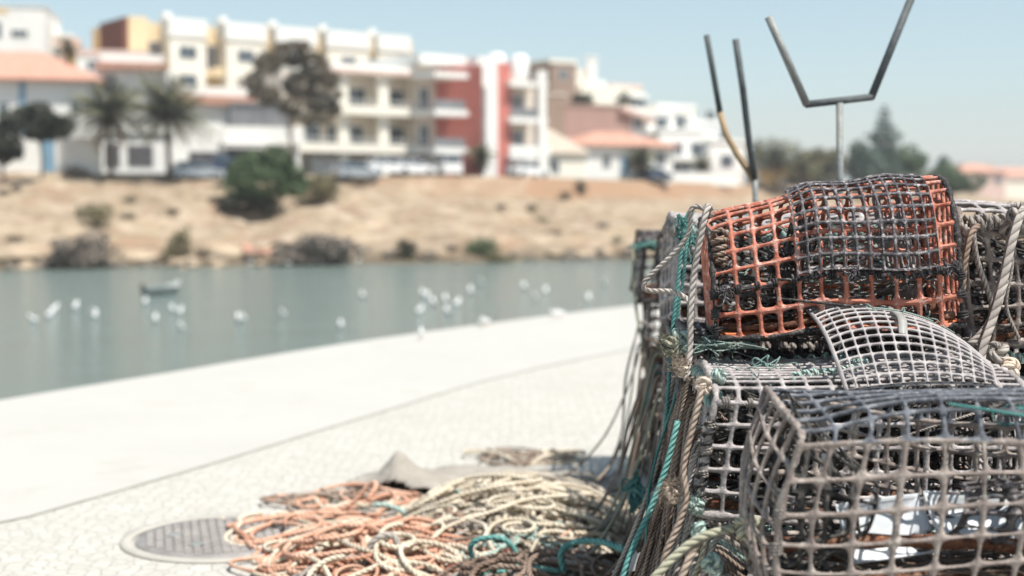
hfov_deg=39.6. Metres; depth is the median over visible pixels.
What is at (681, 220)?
twine tangle
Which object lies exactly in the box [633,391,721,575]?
rope
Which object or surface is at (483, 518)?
rope
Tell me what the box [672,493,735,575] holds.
rope
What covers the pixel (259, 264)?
rock
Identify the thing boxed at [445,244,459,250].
dry tussock
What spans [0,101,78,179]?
olive tree
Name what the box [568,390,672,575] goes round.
rope
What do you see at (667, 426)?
fish trap
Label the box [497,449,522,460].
rope
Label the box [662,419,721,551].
rope
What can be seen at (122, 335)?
river water
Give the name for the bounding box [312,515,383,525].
rope
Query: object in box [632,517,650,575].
rope
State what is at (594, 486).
rope
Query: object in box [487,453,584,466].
rope
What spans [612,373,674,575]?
rope
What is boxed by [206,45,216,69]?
balcony door
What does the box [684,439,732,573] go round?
rope
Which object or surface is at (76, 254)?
shrub
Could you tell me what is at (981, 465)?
fish trap
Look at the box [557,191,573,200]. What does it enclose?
shrub
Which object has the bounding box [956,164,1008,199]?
distant house
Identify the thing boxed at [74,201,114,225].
shrub
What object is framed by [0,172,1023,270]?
terrain
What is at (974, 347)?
twine tangle
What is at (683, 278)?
rope
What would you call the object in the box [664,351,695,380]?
rope knot
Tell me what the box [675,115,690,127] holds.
window
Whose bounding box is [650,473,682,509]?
rope knot
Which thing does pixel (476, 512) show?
rope
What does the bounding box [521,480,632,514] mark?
rope
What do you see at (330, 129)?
balcony door
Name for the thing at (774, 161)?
palm tree
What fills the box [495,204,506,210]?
dry tussock
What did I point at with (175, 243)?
shrub
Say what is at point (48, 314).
gull
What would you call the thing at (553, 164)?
window
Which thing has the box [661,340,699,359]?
twine tangle
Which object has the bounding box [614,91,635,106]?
shrub
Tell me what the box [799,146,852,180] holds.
bushy tree
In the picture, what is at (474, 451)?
rope
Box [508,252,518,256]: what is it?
rock
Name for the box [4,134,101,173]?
garden wall
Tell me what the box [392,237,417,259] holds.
shrub
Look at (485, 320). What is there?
gull
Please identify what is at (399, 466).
canvas sheet
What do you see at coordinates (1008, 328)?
fish trap
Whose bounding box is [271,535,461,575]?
rope
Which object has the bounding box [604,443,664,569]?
rope
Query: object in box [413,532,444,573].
rope
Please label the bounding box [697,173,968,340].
fish trap
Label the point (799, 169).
conifer
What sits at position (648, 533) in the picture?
rope
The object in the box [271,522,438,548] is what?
rope
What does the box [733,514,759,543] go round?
rope knot
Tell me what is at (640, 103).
window
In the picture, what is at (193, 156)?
garage door
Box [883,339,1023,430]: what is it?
fish trap
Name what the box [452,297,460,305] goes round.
gull
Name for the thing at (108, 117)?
palm tree
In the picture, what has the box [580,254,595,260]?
rock
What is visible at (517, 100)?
balcony door
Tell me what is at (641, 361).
rope
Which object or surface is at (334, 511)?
rope
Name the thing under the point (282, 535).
rope
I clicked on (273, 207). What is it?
shrub
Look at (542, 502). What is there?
rope
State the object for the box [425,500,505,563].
rope
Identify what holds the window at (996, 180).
in the distant house at (994, 187)
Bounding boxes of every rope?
[223,511,370,547]
[226,511,386,528]
[230,510,334,541]
[233,512,326,552]
[233,515,378,544]
[235,515,310,546]
[235,516,322,543]
[251,555,432,575]
[260,487,370,509]
[261,557,279,575]
[266,493,356,509]
[267,565,395,575]
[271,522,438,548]
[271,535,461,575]
[272,524,459,575]
[279,519,347,542]
[280,518,426,543]
[280,542,455,563]
[281,492,308,512]
[281,518,451,559]
[283,508,363,526]
[289,529,450,566]
[290,488,423,503]
[294,494,392,508]
[294,511,350,523]
[307,522,460,575]
[309,515,341,526]
[310,530,413,550]
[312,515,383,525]
[313,482,414,505]
[313,515,401,562]
[313,535,370,544]
[314,491,401,508]
[315,543,378,575]
[318,487,398,498]
[329,548,450,575]
[332,541,461,575]
[336,480,378,510]
[339,490,418,506]
[339,554,388,572]
[340,570,359,575]
[350,516,470,575]
[352,529,466,563]
[361,531,400,565]
[365,532,445,555]
[372,502,409,518]
[374,496,422,512]
[374,534,459,573]
[381,530,438,556]
[397,478,481,514]
[400,471,627,533]
[402,487,543,515]
[402,489,520,511]
[404,485,461,519]
[406,473,543,513]
[413,486,579,551]
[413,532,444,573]
[418,490,500,565]
[420,496,511,527]
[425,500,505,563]
[425,521,476,573]
[429,508,574,573]
[430,526,644,575]
[436,552,523,575]
[444,548,511,569]
[446,570,496,575]
[447,487,569,575]
[451,557,617,575]
[452,479,611,534]
[454,477,591,488]
[457,502,484,509]
[457,541,570,573]
[460,495,502,516]
[460,522,594,566]
[462,448,548,460]
[468,492,610,527]
[468,535,517,575]
[469,551,585,575]
[476,446,533,458]
[476,510,550,531]
[479,452,566,464]
[485,482,643,533]
[486,493,644,539]
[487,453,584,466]
[487,517,637,552]
[489,548,636,575]
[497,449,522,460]
[498,548,637,575]
[500,471,588,491]
[502,501,641,558]
[504,451,575,462]
[504,565,560,573]
[505,448,586,462]
[508,452,535,462]
[509,449,540,465]
[513,493,637,546]
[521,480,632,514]
[524,497,604,553]
[529,515,641,553]
[531,491,637,552]
[533,561,619,575]
[536,483,638,556]
[538,474,612,498]
[540,491,644,516]
[550,553,614,565]
[558,538,624,572]
[561,351,641,475]
[564,413,660,520]
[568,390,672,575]
[578,342,652,480]
[578,348,661,546]
[580,375,661,559]
[581,351,660,523]
[581,355,662,523]
[587,389,656,486]
[587,494,632,535]
[591,353,662,537]
[595,406,657,537]
[597,321,656,485]
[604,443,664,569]
[604,538,633,575]
[606,377,659,491]
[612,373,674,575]
[616,371,662,508]
[616,401,659,535]
[618,433,666,574]
[620,410,664,574]
[620,420,679,575]
[624,338,660,505]
[627,401,661,573]
[629,385,660,529]
[629,546,643,575]
[632,245,647,369]
[632,365,662,522]
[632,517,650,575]
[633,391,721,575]
[635,365,662,515]
[638,467,662,575]
[639,530,657,575]
[641,204,713,306]
[641,499,664,575]
[644,389,675,552]
[645,402,676,575]
[646,540,656,575]
[649,536,659,575]
[651,524,737,575]
[653,508,663,559]
[655,381,692,569]
[658,381,685,529]
[659,382,703,575]
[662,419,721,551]
[662,433,667,466]
[663,229,685,429]
[665,375,695,541]
[665,395,721,543]
[665,424,726,575]
[667,401,675,440]
[667,446,735,575]
[672,482,733,574]
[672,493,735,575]
[672,504,676,528]
[675,219,693,327]
[676,411,719,519]
[677,401,727,514]
[678,542,702,575]
[683,203,712,380]
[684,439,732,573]
[687,429,723,471]
[688,452,732,570]
[688,519,736,575]
[691,540,744,575]
[698,549,743,575]
[700,533,741,575]
[701,535,750,575]
[707,540,745,562]
[707,559,743,575]
[716,545,746,569]
[724,565,736,575]
[962,223,980,291]
[966,280,1008,346]
[977,202,1023,358]
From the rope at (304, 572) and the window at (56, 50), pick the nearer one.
the rope at (304, 572)
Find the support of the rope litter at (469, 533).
on the cobbled quay
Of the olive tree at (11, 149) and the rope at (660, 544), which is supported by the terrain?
the olive tree at (11, 149)
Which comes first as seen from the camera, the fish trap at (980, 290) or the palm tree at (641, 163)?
the fish trap at (980, 290)
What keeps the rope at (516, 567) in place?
on the rope at (573, 569)
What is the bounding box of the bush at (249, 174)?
[222,145,311,210]
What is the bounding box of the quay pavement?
[0,281,934,522]
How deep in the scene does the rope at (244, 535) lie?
4.81 m
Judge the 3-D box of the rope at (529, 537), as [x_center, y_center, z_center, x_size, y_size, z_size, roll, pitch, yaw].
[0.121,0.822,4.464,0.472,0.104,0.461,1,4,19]
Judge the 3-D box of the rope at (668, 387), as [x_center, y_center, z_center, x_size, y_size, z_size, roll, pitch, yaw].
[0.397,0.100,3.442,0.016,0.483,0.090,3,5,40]
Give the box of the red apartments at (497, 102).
[364,53,550,176]
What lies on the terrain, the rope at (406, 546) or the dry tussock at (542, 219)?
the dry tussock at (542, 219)
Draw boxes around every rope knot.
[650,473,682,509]
[653,326,684,361]
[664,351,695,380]
[672,325,686,353]
[685,490,706,516]
[689,519,709,542]
[691,375,711,394]
[701,552,723,575]
[708,367,728,384]
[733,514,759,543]
[986,340,1009,366]
[1001,357,1020,375]
[1005,201,1023,229]
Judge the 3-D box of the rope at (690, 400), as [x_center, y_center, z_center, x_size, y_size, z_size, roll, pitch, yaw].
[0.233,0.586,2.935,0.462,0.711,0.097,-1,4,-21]
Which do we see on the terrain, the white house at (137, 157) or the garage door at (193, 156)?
the white house at (137, 157)
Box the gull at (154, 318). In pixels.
[152,313,157,321]
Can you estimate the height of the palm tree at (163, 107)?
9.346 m
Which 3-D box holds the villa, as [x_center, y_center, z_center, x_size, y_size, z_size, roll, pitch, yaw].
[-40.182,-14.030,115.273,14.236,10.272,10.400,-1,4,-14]
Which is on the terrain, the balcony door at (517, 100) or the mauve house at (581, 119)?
the mauve house at (581, 119)
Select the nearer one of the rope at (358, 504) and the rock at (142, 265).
the rope at (358, 504)
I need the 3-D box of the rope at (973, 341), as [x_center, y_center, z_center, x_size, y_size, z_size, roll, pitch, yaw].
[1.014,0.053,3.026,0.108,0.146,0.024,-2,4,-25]
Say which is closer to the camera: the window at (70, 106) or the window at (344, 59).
the window at (70, 106)
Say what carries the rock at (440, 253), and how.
on the terrain
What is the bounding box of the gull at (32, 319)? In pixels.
[28,314,38,321]
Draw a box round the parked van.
[423,154,462,175]
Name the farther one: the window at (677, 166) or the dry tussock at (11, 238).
the window at (677, 166)
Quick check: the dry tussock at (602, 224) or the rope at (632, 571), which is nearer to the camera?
the rope at (632, 571)
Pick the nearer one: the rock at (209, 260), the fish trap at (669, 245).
the fish trap at (669, 245)
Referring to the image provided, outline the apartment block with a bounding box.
[0,5,61,56]
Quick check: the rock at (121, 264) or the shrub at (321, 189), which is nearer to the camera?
the rock at (121, 264)
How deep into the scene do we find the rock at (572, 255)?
81.35 m
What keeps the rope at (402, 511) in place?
on the rope litter at (469, 533)
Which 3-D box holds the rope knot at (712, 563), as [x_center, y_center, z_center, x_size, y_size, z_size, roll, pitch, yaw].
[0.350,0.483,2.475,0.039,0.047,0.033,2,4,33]
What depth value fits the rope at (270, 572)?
4.28 m
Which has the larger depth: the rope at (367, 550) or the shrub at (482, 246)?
the shrub at (482, 246)
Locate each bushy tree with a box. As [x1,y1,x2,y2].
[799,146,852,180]
[844,139,890,200]
[879,143,929,190]
[912,173,939,196]
[925,162,988,196]
[931,155,955,172]
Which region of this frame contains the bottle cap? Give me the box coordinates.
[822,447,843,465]
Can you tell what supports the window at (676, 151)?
in the stepped apartments at (677, 124)
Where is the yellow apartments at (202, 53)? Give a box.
[64,12,411,87]
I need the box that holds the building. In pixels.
[546,93,566,136]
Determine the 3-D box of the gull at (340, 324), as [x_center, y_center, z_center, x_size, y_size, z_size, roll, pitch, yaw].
[-4.637,0.970,38.552,0.152,0.219,0.463,-1,4,-9]
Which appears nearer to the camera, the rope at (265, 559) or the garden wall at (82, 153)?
the rope at (265, 559)
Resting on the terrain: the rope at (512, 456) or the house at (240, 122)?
the house at (240, 122)
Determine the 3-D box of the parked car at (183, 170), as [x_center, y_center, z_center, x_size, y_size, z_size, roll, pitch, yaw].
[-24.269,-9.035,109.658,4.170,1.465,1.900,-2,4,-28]
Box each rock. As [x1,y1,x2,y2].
[0,252,41,261]
[3,263,20,270]
[4,259,18,264]
[17,259,33,269]
[32,258,43,261]
[33,261,44,269]
[44,261,55,268]
[55,261,72,268]
[96,257,114,264]
[102,262,114,267]
[113,261,127,267]
[120,249,159,263]
[125,257,133,263]
[138,263,152,266]
[140,260,157,266]
[166,262,173,266]
[168,258,177,261]
[174,257,189,266]
[185,259,201,264]
[187,261,199,267]
[188,256,201,261]
[195,243,243,259]
[203,257,217,263]
[208,255,222,261]
[210,263,220,267]
[211,260,227,265]
[240,242,256,256]
[243,253,258,262]
[253,261,263,266]
[256,248,271,255]
[270,257,289,265]
[381,250,396,258]
[417,252,436,259]
[433,249,447,257]
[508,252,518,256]
[524,255,537,260]
[546,249,564,256]
[561,253,577,259]
[565,249,576,253]
[576,251,588,258]
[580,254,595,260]
[584,248,595,256]
[596,248,604,256]
[598,253,611,257]
[603,248,613,254]
[619,252,631,257]
[624,248,639,254]
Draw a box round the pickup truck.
[205,154,243,170]
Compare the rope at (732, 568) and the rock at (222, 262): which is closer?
the rope at (732, 568)
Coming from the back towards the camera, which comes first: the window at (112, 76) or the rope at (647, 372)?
the window at (112, 76)
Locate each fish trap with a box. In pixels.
[629,229,771,303]
[640,294,662,366]
[640,418,661,486]
[642,350,662,429]
[655,227,771,304]
[657,400,715,472]
[658,209,902,320]
[659,317,891,425]
[666,226,878,309]
[670,316,971,459]
[688,350,1023,526]
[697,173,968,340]
[707,473,1011,575]
[711,453,923,574]
[739,385,1023,575]
[759,524,1023,575]
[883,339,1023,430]
[891,222,1023,316]
[894,197,1023,345]
[930,454,1022,564]
[953,319,1023,460]
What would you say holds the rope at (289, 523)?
on the manhole cover
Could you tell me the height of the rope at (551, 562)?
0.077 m
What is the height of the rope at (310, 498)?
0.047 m
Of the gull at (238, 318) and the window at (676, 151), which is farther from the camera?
the window at (676, 151)
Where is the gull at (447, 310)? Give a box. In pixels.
[445,305,450,313]
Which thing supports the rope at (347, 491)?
on the cobbled quay
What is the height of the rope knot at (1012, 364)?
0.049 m
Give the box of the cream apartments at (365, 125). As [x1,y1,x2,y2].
[237,62,433,175]
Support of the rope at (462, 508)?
on the rope litter at (469, 533)
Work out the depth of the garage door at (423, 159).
132.84 m
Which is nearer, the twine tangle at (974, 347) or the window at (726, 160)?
the twine tangle at (974, 347)
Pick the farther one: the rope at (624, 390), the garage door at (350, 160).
the garage door at (350, 160)
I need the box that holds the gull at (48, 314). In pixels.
[44,309,52,316]
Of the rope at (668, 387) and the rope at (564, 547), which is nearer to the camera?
the rope at (668, 387)
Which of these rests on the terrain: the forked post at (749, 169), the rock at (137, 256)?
the rock at (137, 256)
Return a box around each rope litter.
[228,529,457,575]
[379,485,643,575]
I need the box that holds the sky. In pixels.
[0,0,1023,186]
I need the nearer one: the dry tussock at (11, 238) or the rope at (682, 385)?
the rope at (682, 385)
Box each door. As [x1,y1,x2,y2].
[42,140,54,171]
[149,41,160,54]
[188,151,215,161]
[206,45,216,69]
[226,149,259,162]
[304,124,319,142]
[326,124,335,142]
[349,87,364,105]
[349,125,362,143]
[349,159,366,162]
[389,89,402,106]
[389,127,402,144]
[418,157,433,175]
[419,87,428,108]
[419,125,428,145]
[511,94,523,107]
[511,130,523,144]
[620,157,629,175]
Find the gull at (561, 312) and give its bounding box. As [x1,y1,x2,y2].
[556,309,565,317]
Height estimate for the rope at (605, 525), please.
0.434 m
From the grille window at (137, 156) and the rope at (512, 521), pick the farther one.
the grille window at (137, 156)
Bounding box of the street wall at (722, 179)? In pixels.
[673,172,739,185]
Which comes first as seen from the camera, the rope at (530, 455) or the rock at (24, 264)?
the rope at (530, 455)
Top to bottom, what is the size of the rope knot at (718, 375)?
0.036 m
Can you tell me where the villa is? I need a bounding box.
[0,51,104,171]
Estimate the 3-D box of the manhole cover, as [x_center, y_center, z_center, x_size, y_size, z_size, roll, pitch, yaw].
[-0.984,0.843,4.840,0.682,0.016,0.682,-1,4,-14]
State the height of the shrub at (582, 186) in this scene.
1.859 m
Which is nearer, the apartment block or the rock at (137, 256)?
the rock at (137, 256)
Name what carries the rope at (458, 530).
on the rope litter at (469, 533)
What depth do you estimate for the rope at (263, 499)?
5.33 m
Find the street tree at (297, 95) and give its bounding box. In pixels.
[243,38,344,161]
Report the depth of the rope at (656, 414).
5.02 m
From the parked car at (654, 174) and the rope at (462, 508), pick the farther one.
the parked car at (654, 174)
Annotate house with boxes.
[54,33,82,61]
[76,49,147,72]
[91,53,174,173]
[174,86,303,168]
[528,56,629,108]
[546,128,589,178]
[565,103,655,138]
[568,131,680,183]
[757,167,812,185]
[950,163,995,167]
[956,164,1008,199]
[996,168,1023,175]
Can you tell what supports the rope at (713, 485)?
hanging from the fish trap at (810, 373)
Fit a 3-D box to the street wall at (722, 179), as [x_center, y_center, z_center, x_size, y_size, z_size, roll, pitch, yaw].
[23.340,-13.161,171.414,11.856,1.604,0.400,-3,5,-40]
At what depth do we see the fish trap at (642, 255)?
5.80 m
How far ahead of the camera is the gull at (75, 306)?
45.03 m
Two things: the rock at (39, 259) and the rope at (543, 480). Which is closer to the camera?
the rope at (543, 480)
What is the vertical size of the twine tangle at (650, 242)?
0.059 m
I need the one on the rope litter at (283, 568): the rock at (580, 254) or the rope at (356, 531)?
the rope at (356, 531)
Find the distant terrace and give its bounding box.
[1005,176,1023,199]
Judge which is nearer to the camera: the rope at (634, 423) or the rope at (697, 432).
the rope at (697, 432)
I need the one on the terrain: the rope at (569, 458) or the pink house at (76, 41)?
the pink house at (76, 41)
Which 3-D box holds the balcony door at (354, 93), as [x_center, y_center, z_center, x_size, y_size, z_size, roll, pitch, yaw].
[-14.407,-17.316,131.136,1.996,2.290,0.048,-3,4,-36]
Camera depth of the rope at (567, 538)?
4.41 m
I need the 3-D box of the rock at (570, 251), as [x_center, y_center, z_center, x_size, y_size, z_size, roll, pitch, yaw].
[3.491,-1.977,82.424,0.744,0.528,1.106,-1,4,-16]
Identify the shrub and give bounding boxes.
[42,229,119,268]
[62,165,91,176]
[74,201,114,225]
[160,226,192,261]
[217,190,273,211]
[258,197,286,215]
[269,232,368,265]
[297,173,342,202]
[345,175,376,185]
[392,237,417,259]
[463,236,501,256]
[482,252,517,262]
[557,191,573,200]
[571,92,596,103]
[573,178,587,193]
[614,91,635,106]
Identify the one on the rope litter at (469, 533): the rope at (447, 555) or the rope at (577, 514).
the rope at (577, 514)
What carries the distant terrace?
on the terrain
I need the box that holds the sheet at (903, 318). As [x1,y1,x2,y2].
[805,296,997,390]
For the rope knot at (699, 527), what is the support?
attached to the rope at (738, 546)
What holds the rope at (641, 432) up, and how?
hanging from the fish trap
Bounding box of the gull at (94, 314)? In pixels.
[91,309,97,317]
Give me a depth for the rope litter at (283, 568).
4.36 m
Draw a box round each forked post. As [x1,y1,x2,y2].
[704,34,758,213]
[765,0,914,297]
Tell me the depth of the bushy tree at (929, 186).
221.13 m
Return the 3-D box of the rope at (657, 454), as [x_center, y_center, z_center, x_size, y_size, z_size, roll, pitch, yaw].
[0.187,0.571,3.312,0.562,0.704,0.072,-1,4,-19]
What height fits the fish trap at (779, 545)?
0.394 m
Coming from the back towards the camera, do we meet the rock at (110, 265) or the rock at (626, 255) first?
the rock at (626, 255)
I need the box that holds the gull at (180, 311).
[177,306,182,313]
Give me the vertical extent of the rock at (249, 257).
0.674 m
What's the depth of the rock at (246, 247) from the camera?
76.35 m
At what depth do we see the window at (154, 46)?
152.04 m
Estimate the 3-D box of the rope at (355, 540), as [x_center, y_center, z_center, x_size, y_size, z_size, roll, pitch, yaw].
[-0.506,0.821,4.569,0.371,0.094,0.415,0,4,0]
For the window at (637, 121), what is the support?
in the mauve house at (581, 119)
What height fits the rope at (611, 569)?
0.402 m
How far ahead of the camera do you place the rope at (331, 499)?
5.39 m
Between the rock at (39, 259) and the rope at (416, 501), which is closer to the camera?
the rope at (416, 501)
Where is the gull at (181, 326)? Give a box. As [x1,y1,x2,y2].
[178,322,184,329]
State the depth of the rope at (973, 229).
3.06 m
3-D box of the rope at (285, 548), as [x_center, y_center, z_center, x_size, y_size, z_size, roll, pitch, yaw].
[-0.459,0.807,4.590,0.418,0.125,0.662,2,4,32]
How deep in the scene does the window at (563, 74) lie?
174.61 m
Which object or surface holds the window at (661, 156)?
in the orange roofed house at (606, 156)
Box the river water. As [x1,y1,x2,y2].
[0,256,1023,399]
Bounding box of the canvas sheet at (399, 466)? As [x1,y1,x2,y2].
[346,450,618,490]
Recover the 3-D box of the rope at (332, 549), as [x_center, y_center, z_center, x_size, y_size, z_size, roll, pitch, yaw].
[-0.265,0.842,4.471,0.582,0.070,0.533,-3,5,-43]
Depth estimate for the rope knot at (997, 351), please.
2.98 m
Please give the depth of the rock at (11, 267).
69.64 m
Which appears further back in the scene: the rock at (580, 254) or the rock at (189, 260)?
the rock at (580, 254)
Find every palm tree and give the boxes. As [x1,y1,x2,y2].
[51,35,80,63]
[61,77,155,179]
[116,61,216,180]
[465,143,498,176]
[625,142,658,179]
[685,152,716,171]
[744,136,769,168]
[745,135,799,195]
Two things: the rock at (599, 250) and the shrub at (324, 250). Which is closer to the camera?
the shrub at (324, 250)
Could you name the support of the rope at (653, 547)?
hanging from the fish trap at (775, 351)
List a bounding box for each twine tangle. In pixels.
[621,469,652,514]
[627,239,661,253]
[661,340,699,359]
[673,211,697,264]
[683,335,767,356]
[919,337,998,363]
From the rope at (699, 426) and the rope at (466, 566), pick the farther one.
the rope at (466, 566)
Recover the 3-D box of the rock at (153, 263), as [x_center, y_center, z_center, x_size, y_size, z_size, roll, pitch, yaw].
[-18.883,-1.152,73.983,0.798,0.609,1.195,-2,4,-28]
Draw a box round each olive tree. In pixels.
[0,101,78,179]
[0,117,25,183]
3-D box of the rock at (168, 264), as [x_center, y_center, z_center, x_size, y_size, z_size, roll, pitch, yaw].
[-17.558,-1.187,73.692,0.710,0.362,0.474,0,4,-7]
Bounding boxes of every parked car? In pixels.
[171,161,225,179]
[329,162,381,179]
[364,158,412,175]
[388,159,436,175]
[506,162,550,176]
[637,168,672,181]
[745,174,761,184]
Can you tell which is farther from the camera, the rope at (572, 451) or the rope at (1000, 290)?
the rope at (572, 451)
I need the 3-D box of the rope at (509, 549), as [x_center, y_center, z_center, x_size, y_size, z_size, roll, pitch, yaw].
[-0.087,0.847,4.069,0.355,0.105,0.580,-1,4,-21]
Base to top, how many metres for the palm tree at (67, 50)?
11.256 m
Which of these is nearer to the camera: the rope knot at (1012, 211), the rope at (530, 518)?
the rope knot at (1012, 211)
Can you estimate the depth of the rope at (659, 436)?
3.79 m
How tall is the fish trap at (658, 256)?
0.313 m
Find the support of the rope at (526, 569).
on the cobbled quay
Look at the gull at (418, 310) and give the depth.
43.65 m
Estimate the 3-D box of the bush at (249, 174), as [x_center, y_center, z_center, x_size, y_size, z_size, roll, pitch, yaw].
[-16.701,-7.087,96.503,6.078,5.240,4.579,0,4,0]
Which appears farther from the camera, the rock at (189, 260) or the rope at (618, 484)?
the rock at (189, 260)
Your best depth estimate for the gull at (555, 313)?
13.81 m
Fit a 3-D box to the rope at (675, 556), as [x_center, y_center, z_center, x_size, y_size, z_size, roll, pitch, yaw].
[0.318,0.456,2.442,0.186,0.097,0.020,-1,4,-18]
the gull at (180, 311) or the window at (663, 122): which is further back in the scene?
the window at (663, 122)
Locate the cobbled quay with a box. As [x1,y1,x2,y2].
[0,348,660,575]
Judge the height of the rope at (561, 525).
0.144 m
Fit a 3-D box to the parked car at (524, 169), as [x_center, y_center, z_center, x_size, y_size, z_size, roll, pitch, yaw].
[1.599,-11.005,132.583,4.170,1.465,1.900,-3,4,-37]
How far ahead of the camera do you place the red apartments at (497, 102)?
133.18 m
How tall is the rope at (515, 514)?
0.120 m
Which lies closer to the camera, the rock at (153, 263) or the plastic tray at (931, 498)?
the plastic tray at (931, 498)
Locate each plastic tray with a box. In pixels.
[835,493,939,563]
[923,490,1022,537]
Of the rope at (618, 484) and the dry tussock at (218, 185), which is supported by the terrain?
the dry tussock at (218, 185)
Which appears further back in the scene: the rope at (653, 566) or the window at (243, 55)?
the window at (243, 55)
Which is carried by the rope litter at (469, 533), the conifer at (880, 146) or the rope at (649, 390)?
the rope at (649, 390)
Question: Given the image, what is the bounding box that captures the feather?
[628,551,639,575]
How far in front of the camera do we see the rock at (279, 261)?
74.06 m
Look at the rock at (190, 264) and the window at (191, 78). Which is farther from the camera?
the window at (191, 78)
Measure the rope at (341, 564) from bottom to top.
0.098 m
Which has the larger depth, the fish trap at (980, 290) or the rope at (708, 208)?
the fish trap at (980, 290)
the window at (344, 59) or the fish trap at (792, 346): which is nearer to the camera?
the fish trap at (792, 346)
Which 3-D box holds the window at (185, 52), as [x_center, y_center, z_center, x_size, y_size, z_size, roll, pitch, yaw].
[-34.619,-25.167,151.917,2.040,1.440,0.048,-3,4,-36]
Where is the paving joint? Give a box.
[0,347,639,521]
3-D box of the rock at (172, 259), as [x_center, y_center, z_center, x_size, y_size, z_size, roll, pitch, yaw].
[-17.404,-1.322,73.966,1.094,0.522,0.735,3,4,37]
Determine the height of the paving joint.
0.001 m
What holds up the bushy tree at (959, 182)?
on the terrain
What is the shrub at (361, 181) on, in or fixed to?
on the terrain
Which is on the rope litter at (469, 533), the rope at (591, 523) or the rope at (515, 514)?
the rope at (591, 523)
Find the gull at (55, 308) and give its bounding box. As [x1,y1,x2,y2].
[49,303,58,310]
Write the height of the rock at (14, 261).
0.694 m
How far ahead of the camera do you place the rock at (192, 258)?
73.30 m
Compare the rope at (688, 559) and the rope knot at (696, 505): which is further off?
the rope knot at (696, 505)
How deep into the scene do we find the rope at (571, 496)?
4.65 m
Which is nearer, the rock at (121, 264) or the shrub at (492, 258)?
the rock at (121, 264)
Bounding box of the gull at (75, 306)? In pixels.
[72,300,77,308]
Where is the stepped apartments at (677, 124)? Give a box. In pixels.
[597,81,745,183]
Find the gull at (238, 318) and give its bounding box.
[236,313,241,321]
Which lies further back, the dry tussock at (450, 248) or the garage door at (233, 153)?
the garage door at (233, 153)
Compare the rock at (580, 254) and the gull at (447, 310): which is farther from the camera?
the rock at (580, 254)
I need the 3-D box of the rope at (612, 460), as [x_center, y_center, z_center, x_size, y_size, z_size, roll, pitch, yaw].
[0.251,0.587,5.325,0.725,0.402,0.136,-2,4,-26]
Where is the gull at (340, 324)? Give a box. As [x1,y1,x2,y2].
[338,319,343,327]
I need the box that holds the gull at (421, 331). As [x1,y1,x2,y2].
[419,327,423,338]
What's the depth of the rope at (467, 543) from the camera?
4.42 m
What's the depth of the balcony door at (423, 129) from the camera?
132.74 m
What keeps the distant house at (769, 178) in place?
on the terrain
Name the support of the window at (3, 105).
in the villa
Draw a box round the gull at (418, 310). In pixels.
[415,305,422,312]
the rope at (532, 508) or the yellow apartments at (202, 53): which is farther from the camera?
the yellow apartments at (202, 53)
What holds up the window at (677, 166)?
in the stepped apartments at (677, 124)
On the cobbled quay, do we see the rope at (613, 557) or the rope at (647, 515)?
the rope at (613, 557)
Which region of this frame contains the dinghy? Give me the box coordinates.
[140,280,179,294]
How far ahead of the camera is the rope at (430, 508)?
4.88 m
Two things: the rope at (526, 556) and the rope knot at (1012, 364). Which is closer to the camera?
the rope knot at (1012, 364)
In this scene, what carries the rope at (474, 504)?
on the rope litter at (469, 533)
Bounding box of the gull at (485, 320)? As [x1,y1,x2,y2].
[480,316,490,326]
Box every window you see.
[0,21,1,38]
[0,102,9,116]
[11,29,27,37]
[54,45,59,56]
[69,102,80,115]
[87,60,97,70]
[101,73,116,93]
[104,143,119,167]
[127,145,152,166]
[179,45,196,59]
[179,73,196,86]
[237,49,254,62]
[341,56,356,63]
[548,159,559,172]
[559,69,567,79]
[602,154,610,167]
[631,98,645,107]
[634,117,641,129]
[655,117,668,127]
[655,152,665,165]
[672,142,683,154]
[673,162,690,171]
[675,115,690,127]
[690,142,703,155]
[705,110,714,120]
[718,130,724,138]
[720,154,733,167]
[780,178,790,185]
[994,178,1000,183]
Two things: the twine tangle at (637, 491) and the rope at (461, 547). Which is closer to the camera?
the twine tangle at (637, 491)
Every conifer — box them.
[767,139,825,187]
[864,105,907,202]
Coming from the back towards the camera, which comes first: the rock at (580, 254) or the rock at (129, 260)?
the rock at (580, 254)
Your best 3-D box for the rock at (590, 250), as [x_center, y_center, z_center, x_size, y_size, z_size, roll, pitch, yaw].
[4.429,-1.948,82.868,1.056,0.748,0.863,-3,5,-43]
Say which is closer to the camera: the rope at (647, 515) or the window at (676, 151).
the rope at (647, 515)
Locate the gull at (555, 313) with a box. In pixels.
[550,309,559,318]
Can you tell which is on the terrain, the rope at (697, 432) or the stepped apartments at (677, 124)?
the stepped apartments at (677, 124)
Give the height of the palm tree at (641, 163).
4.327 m
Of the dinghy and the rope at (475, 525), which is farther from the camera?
the dinghy
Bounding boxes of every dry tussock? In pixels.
[0,188,10,195]
[5,235,22,241]
[10,183,23,190]
[119,213,136,218]
[121,195,135,202]
[165,208,180,213]
[207,194,220,203]
[212,182,223,187]
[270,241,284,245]
[297,199,309,204]
[398,240,417,247]
[404,254,417,259]
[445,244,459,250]
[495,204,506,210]
[525,205,537,212]
[536,216,551,221]
[544,230,562,233]
[593,222,611,226]
[611,236,622,242]
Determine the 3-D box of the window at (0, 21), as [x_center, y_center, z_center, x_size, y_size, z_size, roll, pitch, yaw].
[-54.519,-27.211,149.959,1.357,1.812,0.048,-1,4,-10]
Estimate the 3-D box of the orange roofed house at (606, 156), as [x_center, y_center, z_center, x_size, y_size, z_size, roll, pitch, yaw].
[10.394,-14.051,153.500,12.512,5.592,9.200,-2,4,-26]
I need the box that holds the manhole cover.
[119,514,304,562]
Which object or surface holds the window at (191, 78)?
in the yellow apartments at (202, 53)

